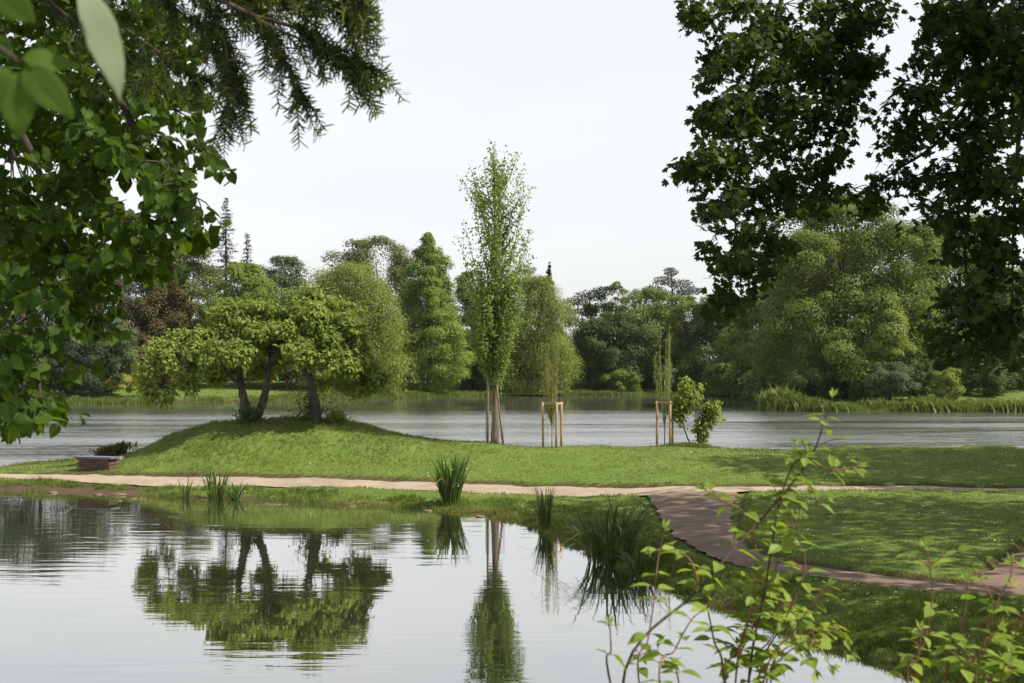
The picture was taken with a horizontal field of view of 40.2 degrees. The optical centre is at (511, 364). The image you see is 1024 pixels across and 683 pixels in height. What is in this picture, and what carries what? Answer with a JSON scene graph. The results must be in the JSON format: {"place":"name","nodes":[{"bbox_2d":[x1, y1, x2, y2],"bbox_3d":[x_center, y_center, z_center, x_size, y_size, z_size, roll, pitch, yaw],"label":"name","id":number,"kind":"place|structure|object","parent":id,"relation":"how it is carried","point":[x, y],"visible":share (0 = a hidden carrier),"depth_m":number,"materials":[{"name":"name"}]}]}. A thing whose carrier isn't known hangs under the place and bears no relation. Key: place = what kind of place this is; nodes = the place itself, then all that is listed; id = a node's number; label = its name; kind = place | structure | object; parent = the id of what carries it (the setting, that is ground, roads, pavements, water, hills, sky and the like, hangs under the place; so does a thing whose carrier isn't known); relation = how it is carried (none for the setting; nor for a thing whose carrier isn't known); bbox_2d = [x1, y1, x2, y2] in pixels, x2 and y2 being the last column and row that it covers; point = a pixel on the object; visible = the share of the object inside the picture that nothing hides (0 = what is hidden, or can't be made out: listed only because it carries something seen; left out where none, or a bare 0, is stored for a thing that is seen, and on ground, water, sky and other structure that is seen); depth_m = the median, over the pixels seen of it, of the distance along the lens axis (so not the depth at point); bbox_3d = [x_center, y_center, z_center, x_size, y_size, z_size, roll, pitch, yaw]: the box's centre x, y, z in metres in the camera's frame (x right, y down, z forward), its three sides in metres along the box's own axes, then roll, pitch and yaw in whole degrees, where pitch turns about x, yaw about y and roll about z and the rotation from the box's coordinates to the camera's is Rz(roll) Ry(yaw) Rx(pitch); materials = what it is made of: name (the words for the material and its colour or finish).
{"place":"outdoors","nodes":[
{"label":"outdoors","id":0,"kind":"place"},
{"bbox_2d":[0,490,927,682],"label":"pond water","id":1,"kind":"structure","parent":0,"point":[132,588],"depth_m":29.47,"materials":[{"name":"grey liquid"}]},
{"bbox_2d":[220,481,252,499],"bbox_3d":[-10.323,4.658,52.156,1.212,0.787,1.601,0,0,-34],"label":"iris plant","id":2,"kind":"object","parent":1,"relation":"in","point":[233,493],"visible":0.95,"depth_m":51.98,"materials":[{"name":"green plant"}]},
{"bbox_2d":[0,365,1023,682],"bbox_3d":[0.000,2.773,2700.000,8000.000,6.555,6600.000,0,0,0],"label":"ground","id":3,"kind":"structure","parent":0,"point":[926,467],"depth_m":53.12,"materials":[{"name":"green plant"}]},
{"bbox_2d":[0,0,139,140],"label":"elder shrub","id":4,"kind":"object","parent":3,"relation":"on","point":[37,80],"visible":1,"depth_m":1.15,"materials":[{"name":"green plant"}]},
{"bbox_2d":[0,239,141,389],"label":"yew tree","id":5,"kind":"object","parent":3,"relation":"on","point":[43,324],"visible":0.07,"depth_m":195.28,"materials":[{"name":"green plant"}]},
{"bbox_2d":[48,341,124,397],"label":"yew shrub","id":6,"kind":"object","parent":3,"relation":"on","point":[74,349],"visible":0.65,"depth_m":184.28,"materials":[{"name":"green plant"}]},
{"bbox_2d":[73,456,120,470],"bbox_3d":[-17.635,4.213,59.504,1.790,0.662,0.794,0,0,16],"label":"stone bench","id":7,"kind":"object","parent":3,"relation":"on","point":[89,463],"visible":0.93,"depth_m":59.25,"materials":[{"name":"brick"}]},
{"bbox_2d":[62,251,143,386],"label":"yew tree","id":8,"kind":"object","parent":3,"relation":"on","point":[125,309],"visible":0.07,"depth_m":199.22,"materials":[{"name":"green plant"}]},
{"bbox_2d":[80,440,137,455],"bbox_3d":[-18.573,3.938,64.484,2.746,0.995,2.080,0,0,0],"label":"bush","id":9,"kind":"object","parent":3,"relation":"on","point":[116,449],"visible":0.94,"depth_m":64.18,"materials":[{"name":"green plant"}]},
{"bbox_2d":[80,317,141,395],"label":"deciduous tree","id":10,"kind":"object","parent":3,"relation":"on","point":[129,355],"visible":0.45,"depth_m":189.10,"materials":[{"name":"green plant"}]},
{"bbox_2d":[0,0,236,444],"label":"linden tree","id":11,"kind":"object","parent":3,"relation":"on","point":[88,141],"visible":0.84,"depth_m":4.92,"materials":[{"name":"green plant"}]},
{"bbox_2d":[104,373,132,390],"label":"golden shrub","id":12,"kind":"object","parent":3,"relation":"on","point":[124,382],"visible":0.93,"depth_m":185.41,"materials":[{"name":"green plant"}]},
{"bbox_2d":[111,493,126,495],"bbox_3d":[-15.103,4.994,53.681,0.633,0.199,0.438,0,0,20],"label":"bank stone","id":13,"kind":"object","parent":3,"relation":"on","point":[119,494],"visible":0.73,"depth_m":53.55,"materials":[{"name":"beige stone"}]},
{"bbox_2d":[126,376,137,393],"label":"golden shrub","id":14,"kind":"object","parent":3,"relation":"on","point":[130,387],"visible":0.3,"depth_m":188.49,"materials":[{"name":"green plant"}]},
{"bbox_2d":[106,251,180,366],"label":"pine tree","id":15,"kind":"object","parent":3,"relation":"on","point":[132,287],"visible":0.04,"depth_m":236.81,"materials":[{"name":"green plant"}]},
{"bbox_2d":[127,257,204,387],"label":"bronze conifer","id":16,"kind":"object","parent":3,"relation":"on","point":[153,309],"visible":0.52,"depth_m":203.77,"materials":[{"name":"brown plant"}]},
{"bbox_2d":[178,476,192,497],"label":"iris plant","id":17,"kind":"object","parent":3,"relation":"on","point":[187,492],"visible":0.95,"depth_m":52.56,"materials":[{"name":"plant"}]},
{"bbox_2d":[166,247,225,382],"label":"pine tree","id":18,"kind":"object","parent":3,"relation":"on","point":[202,274],"visible":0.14,"depth_m":222.85,"materials":[{"name":"green plant"}]},
{"bbox_2d":[131,297,295,422],"bbox_3d":[-13.139,-0.197,62.968,6.715,5.887,5.338,0,0,14],"label":"tree","id":19,"kind":"object","parent":3,"relation":"on","point":[232,318],"visible":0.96,"depth_m":61.80,"materials":[{"name":"green plant"}]},
{"bbox_2d":[199,465,236,498],"bbox_3d":[-10.962,4.340,52.479,1.476,1.425,1.959,0,0,-32],"label":"iris plant","id":20,"kind":"object","parent":3,"relation":"on","point":[216,491],"visible":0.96,"depth_m":52.23,"materials":[{"name":"plant"}]},
{"bbox_2d":[205,198,240,348],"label":"spruce tree","id":21,"kind":"object","parent":3,"relation":"on","point":[225,243],"visible":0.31,"depth_m":231.84,"materials":[{"name":"green plant"}]},
{"bbox_2d":[38,0,412,158],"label":"yew tree","id":22,"kind":"object","parent":3,"relation":"on","point":[355,17],"visible":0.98,"depth_m":3.40,"materials":[{"name":"green plant"}]},
{"bbox_2d":[191,261,299,385],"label":"deciduous tree","id":23,"kind":"object","parent":3,"relation":"on","point":[243,275],"visible":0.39,"depth_m":210.38,"materials":[{"name":"green plant"}]},
{"bbox_2d":[240,232,251,380],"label":"spruce tree","id":24,"kind":"object","parent":3,"relation":"on","point":[248,252],"visible":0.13,"depth_m":235.92,"materials":[{"name":"green plant"}]},
{"bbox_2d":[226,395,267,423],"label":"weeds","id":25,"kind":"object","parent":3,"relation":"on","point":[251,413],"visible":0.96,"depth_m":62.28,"materials":[{"name":"green plant"}]},
{"bbox_2d":[244,252,307,380],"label":"deciduous tree","id":26,"kind":"object","parent":3,"relation":"on","point":[285,279],"visible":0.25,"depth_m":234.46,"materials":[{"name":"green plant"}]},
{"bbox_2d":[277,292,322,384],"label":"deciduous tree","id":27,"kind":"object","parent":3,"relation":"on","point":[283,375],"visible":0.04,"depth_m":218.28,"materials":[{"name":"green plant"}]},
{"bbox_2d":[282,379,335,421],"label":"weeds","id":28,"kind":"object","parent":3,"relation":"on","point":[307,414],"visible":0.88,"depth_m":62.25,"materials":[{"name":"green plant"}]},
{"bbox_2d":[266,281,395,422],"bbox_3d":[-8.209,-0.573,62.345,6.072,6.458,5.302,0,0,0],"label":"tree","id":29,"kind":"object","parent":3,"relation":"on","point":[320,335],"visible":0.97,"depth_m":61.65,"materials":[{"name":"green plant"}]},
{"bbox_2d":[323,406,350,422],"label":"weeds","id":30,"kind":"object","parent":3,"relation":"on","point":[332,416],"visible":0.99,"depth_m":62.25,"materials":[{"name":"green plant"}]},
{"bbox_2d":[264,257,428,395],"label":"weeping tree","id":31,"kind":"object","parent":3,"relation":"on","point":[386,322],"visible":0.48,"depth_m":211.18,"materials":[{"name":"green plant"}]},
{"bbox_2d":[318,234,436,375],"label":"deciduous tree","id":32,"kind":"object","parent":3,"relation":"on","point":[400,263],"visible":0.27,"depth_m":244.38,"materials":[{"name":"green plant"}]},
{"bbox_2d":[394,232,479,391],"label":"swamp cypress","id":33,"kind":"object","parent":3,"relation":"on","point":[433,286],"visible":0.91,"depth_m":223.58,"materials":[{"name":"green plant"}]},
{"bbox_2d":[419,450,489,505],"bbox_3d":[-2.349,3.914,49.131,2.719,2.005,2.798,0,0,-27],"label":"sedge clump","id":34,"kind":"object","parent":3,"relation":"on","point":[450,491],"visible":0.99,"depth_m":48.70,"materials":[{"name":"plant"}]},
{"bbox_2d":[448,269,490,388],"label":"deciduous tree","id":35,"kind":"object","parent":3,"relation":"on","point":[461,292],"visible":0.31,"depth_m":236.34,"materials":[{"name":"green plant"}]},
{"bbox_2d":[462,339,525,386],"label":"deciduous tree","id":36,"kind":"object","parent":3,"relation":"on","point":[467,348],"visible":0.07,"depth_m":240.30,"materials":[{"name":"green plant"}]},
{"bbox_2d":[452,139,536,443],"bbox_3d":[-0.762,-3.056,61.192,3.734,13.383,3.697,0,0,0],"label":"poplar tree","id":37,"kind":"object","parent":3,"relation":"on","point":[492,333],"visible":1,"depth_m":60.91,"materials":[{"name":"green plant"}]},
{"bbox_2d":[485,376,504,444],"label":"tree stakes","id":38,"kind":"object","parent":3,"relation":"on","point":[487,414],"visible":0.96,"depth_m":60.95,"materials":[{"name":"wood"}]},
{"bbox_2d":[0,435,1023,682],"bbox_3d":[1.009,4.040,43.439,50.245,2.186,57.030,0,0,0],"label":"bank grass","id":39,"kind":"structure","parent":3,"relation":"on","point":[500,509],"depth_m":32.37,"materials":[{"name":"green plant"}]},
{"bbox_2d":[0,318,1023,400],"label":"distant undergrowth","id":40,"kind":"object","parent":3,"relation":"on","point":[744,383],"visible":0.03,"depth_m":206.44,"materials":[{"name":"green plant"}]},
{"bbox_2d":[509,264,548,383],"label":"deciduous tree","id":41,"kind":"object","parent":3,"relation":"on","point":[533,270],"visible":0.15,"depth_m":249.52,"materials":[{"name":"green plant"}]},
{"bbox_2d":[43,383,1023,411],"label":"shore reeds","id":42,"kind":"object","parent":3,"relation":"on","point":[779,399],"visible":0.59,"depth_m":154.54,"materials":[{"name":"green plant"}]},
{"bbox_2d":[483,274,585,394],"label":"weeping willow","id":43,"kind":"object","parent":3,"relation":"on","point":[529,350],"visible":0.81,"depth_m":228.81,"materials":[{"name":"green plant"}]},
{"bbox_2d":[52,436,1023,610],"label":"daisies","id":44,"kind":"object","parent":3,"relation":"on","point":[794,497],"visible":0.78,"depth_m":47.81,"materials":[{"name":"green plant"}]},
{"bbox_2d":[520,481,561,528],"bbox_3d":[0.801,4.228,42.670,1.769,1.584,1.353,0,0,40],"label":"sedge clump","id":45,"kind":"object","parent":3,"relation":"on","point":[544,511],"visible":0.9,"depth_m":42.48,"materials":[{"name":"plant"}]},
{"bbox_2d":[538,340,559,446],"bbox_3d":[1.639,1.230,61.762,0.998,5.022,0.643,0,0,19],"label":"sapling","id":46,"kind":"object","parent":3,"relation":"on","point":[550,412],"visible":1,"depth_m":61.73,"materials":[{"name":"green plant"}]},
{"bbox_2d":[545,262,554,346],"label":"columnar conifer","id":47,"kind":"object","parent":3,"relation":"on","point":[548,272],"visible":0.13,"depth_m":261.75,"materials":[{"name":"green plant"}]},
{"bbox_2d":[541,402,562,447],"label":"tree stakes","id":48,"kind":"object","parent":3,"relation":"on","point":[556,422],"visible":0.94,"depth_m":61.50,"materials":[{"name":"brown wood"}]},
{"bbox_2d":[558,286,616,380],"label":"pine tree","id":49,"kind":"object","parent":3,"relation":"on","point":[593,296],"visible":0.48,"depth_m":249.39,"materials":[{"name":"green plant"}]},
{"bbox_2d":[581,281,629,377],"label":"deciduous tree","id":50,"kind":"object","parent":3,"relation":"on","point":[622,290],"visible":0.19,"depth_m":251.66,"materials":[{"name":"green plant"}]},
{"bbox_2d":[529,494,684,569],"bbox_3d":[2.359,4.179,35.798,4.123,1.878,4.572,0,0,0],"label":"sedge clump","id":51,"kind":"object","parent":3,"relation":"on","point":[627,539],"visible":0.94,"depth_m":35.33,"materials":[{"name":"plant"}]},
{"bbox_2d":[569,310,663,389],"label":"deciduous tree","id":52,"kind":"object","parent":3,"relation":"on","point":[595,361],"visible":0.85,"depth_m":239.01,"materials":[{"name":"green plant"}]},
{"bbox_2d":[599,368,642,392],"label":"shrub","id":53,"kind":"object","parent":3,"relation":"on","point":[618,377],"visible":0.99,"depth_m":234.42,"materials":[{"name":"green plant"}]},
{"bbox_2d":[598,286,685,386],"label":"deciduous tree","id":54,"kind":"object","parent":3,"relation":"on","point":[646,313],"visible":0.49,"depth_m":242.68,"materials":[{"name":"green plant"}]},
{"bbox_2d":[605,530,683,573],"bbox_3d":[3.216,4.481,33.519,2.651,1.131,1.496,0,0,29],"label":"sedge clump","id":55,"kind":"object","parent":3,"relation":"on","point":[640,562],"visible":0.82,"depth_m":33.38,"materials":[{"name":"plant"}]},
{"bbox_2d":[652,324,672,443],"bbox_3d":[6.680,0.906,62.220,0.950,5.680,0.887,0,0,0],"label":"sapling","id":56,"kind":"object","parent":3,"relation":"on","point":[668,390],"visible":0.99,"depth_m":62.17,"materials":[{"name":"green plant"}]},
{"bbox_2d":[655,401,673,445],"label":"tree stakes","id":57,"kind":"object","parent":3,"relation":"on","point":[671,432],"visible":0.92,"depth_m":61.95,"materials":[{"name":"brown wood"}]},
{"bbox_2d":[642,267,701,337],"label":"pine tree","id":58,"kind":"object","parent":3,"relation":"on","point":[688,291],"visible":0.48,"depth_m":255.96,"materials":[{"name":"green plant"}]},
{"bbox_2d":[656,365,697,391],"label":"shrub","id":59,"kind":"object","parent":3,"relation":"on","point":[675,381],"visible":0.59,"depth_m":233.56,"materials":[{"name":"green plant"}]},
{"bbox_2d":[655,295,716,386],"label":"deciduous tree","id":60,"kind":"object","parent":3,"relation":"on","point":[683,304],"visible":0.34,"depth_m":241.42,"materials":[{"name":"green plant"}]},
{"bbox_2d":[652,441,726,448],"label":"grass tussock","id":61,"kind":"object","parent":3,"relation":"on","point":[693,444],"depth_m":61.48,"materials":[{"name":"green plant"}]},
{"bbox_2d":[666,375,726,443],"bbox_3d":[8.174,2.231,62.445,2.844,3.531,1.784,0,0,0],"label":"leafy bush","id":62,"kind":"object","parent":3,"relation":"on","point":[709,414],"visible":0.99,"depth_m":62.25,"materials":[{"name":"green plant"}]},
{"bbox_2d":[675,295,752,390],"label":"deciduous tree","id":63,"kind":"object","parent":3,"relation":"on","point":[695,368],"visible":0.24,"depth_m":235.23,"materials":[{"name":"green plant"}]},
{"bbox_2d":[700,322,753,395],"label":"weeping tree","id":64,"kind":"object","parent":3,"relation":"on","point":[716,375],"visible":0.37,"depth_m":224.52,"materials":[{"name":"green plant"}]},
{"bbox_2d":[595,387,867,682],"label":"honeysuckle shrub","id":65,"kind":"object","parent":3,"relation":"on","point":[756,659],"visible":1,"depth_m":3.00,"materials":[{"name":"green plant"}]},
{"bbox_2d":[720,285,801,389],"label":"deciduous tree","id":66,"kind":"object","parent":3,"relation":"on","point":[737,339],"visible":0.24,"depth_m":213.09,"materials":[{"name":"green plant"}]},
{"bbox_2d":[784,366,852,400],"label":"shrub","id":67,"kind":"object","parent":3,"relation":"on","point":[807,380],"visible":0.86,"depth_m":162.05,"materials":[{"name":"green plant"}]},
{"bbox_2d":[758,226,922,395],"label":"deciduous tree","id":68,"kind":"object","parent":3,"relation":"on","point":[875,267],"visible":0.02,"depth_m":189.84,"materials":[{"name":"green plant"}]},
{"bbox_2d":[661,0,1023,376],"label":"maple tree","id":69,"kind":"object","parent":3,"relation":"on","point":[984,35],"visible":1,"depth_m":11.58,"materials":[{"name":"green plant"}]},
{"bbox_2d":[732,190,968,399],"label":"deciduous tree","id":70,"kind":"object","parent":3,"relation":"on","point":[810,311],"visible":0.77,"depth_m":166.75,"materials":[{"name":"green plant"}]},
{"bbox_2d":[845,299,921,397],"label":"deciduous tree","id":71,"kind":"object","parent":3,"relation":"on","point":[873,344],"visible":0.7,"depth_m":160.34,"materials":[{"name":"green plant"}]},
{"bbox_2d":[856,360,922,400],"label":"shrub","id":72,"kind":"object","parent":3,"relation":"on","point":[896,378],"visible":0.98,"depth_m":156.40,"materials":[{"name":"green plant"}]},
{"bbox_2d":[792,600,1023,682],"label":"bank grass","id":73,"kind":"structure","parent":3,"relation":"on","point":[924,654],"depth_m":24.21,"materials":[{"name":"green plant"}]},
{"bbox_2d":[875,270,957,392],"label":"deciduous tree","id":74,"kind":"object","parent":3,"relation":"on","point":[947,308],"visible":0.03,"depth_m":185.64,"materials":[{"name":"green plant"}]},
{"bbox_2d":[905,349,939,398],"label":"shrub","id":75,"kind":"object","parent":3,"relation":"on","point":[922,370],"visible":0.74,"depth_m":158.88,"materials":[{"name":"green plant"}]},
{"bbox_2d":[930,367,968,399],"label":"shrub","id":76,"kind":"object","parent":3,"relation":"on","point":[949,376],"visible":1,"depth_m":152.33,"materials":[{"name":"green plant"}]},
{"bbox_2d":[886,537,1023,682],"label":"honeysuckle shrub","id":77,"kind":"object","parent":3,"relation":"on","point":[1000,672],"visible":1,"depth_m":2.85,"materials":[{"name":"green plant"}]},
{"bbox_2d":[893,209,1021,390],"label":"deciduous tree","id":78,"kind":"object","parent":3,"relation":"on","point":[939,284],"visible":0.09,"depth_m":181.60,"materials":[{"name":"green plant"}]},
{"bbox_2d":[952,26,1019,148],"bbox_3d":[22.791,-7.931,36.155,22.368,25.178,22.960,0,0,31],"label":"park tree","id":79,"kind":"object","parent":3,"relation":"on","point":[1017,101],"visible":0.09,"depth_m":38.85,"materials":[{"name":"green plant"}]},
{"bbox_2d":[953,359,1020,397],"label":"shrub","id":80,"kind":"object","parent":3,"relation":"on","point":[997,384],"visible":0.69,"depth_m":164.65,"materials":[{"name":"green plant"}]},
{"bbox_2d":[958,269,1023,390],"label":"deciduous tree","id":81,"kind":"object","parent":3,"relation":"on","point":[1002,299],"visible":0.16,"depth_m":173.51,"materials":[{"name":"green plant"}]},
{"bbox_2d":[0,395,1023,466],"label":"lake water","id":82,"kind":"structure","parent":0,"point":[616,420],"depth_m":119.66,"materials":[{"name":"grey liquid"}]},
{"bbox_2d":[0,474,1023,496],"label":"path","id":83,"kind":"structure","parent":0,"point":[318,482],"depth_m":52.92,"materials":[{"name":"beige gravel"}]},
{"bbox_2d":[0,0,1023,358],"label":"sky","id":84,"kind":"structure","parent":0,"point":[594,96],"materials":[{"name":"white"}]},
{"bbox_2d":[647,491,1023,595],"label":"branch path","id":85,"kind":"structure","parent":0,"point":[696,520],"depth_m":36.77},
{"bbox_2d":[973,548,1023,588],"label":"side path","id":86,"kind":"structure","parent":0,"point":[998,576],"depth_m":29.36,"materials":[{"name":"beige gravel"}]}
]}

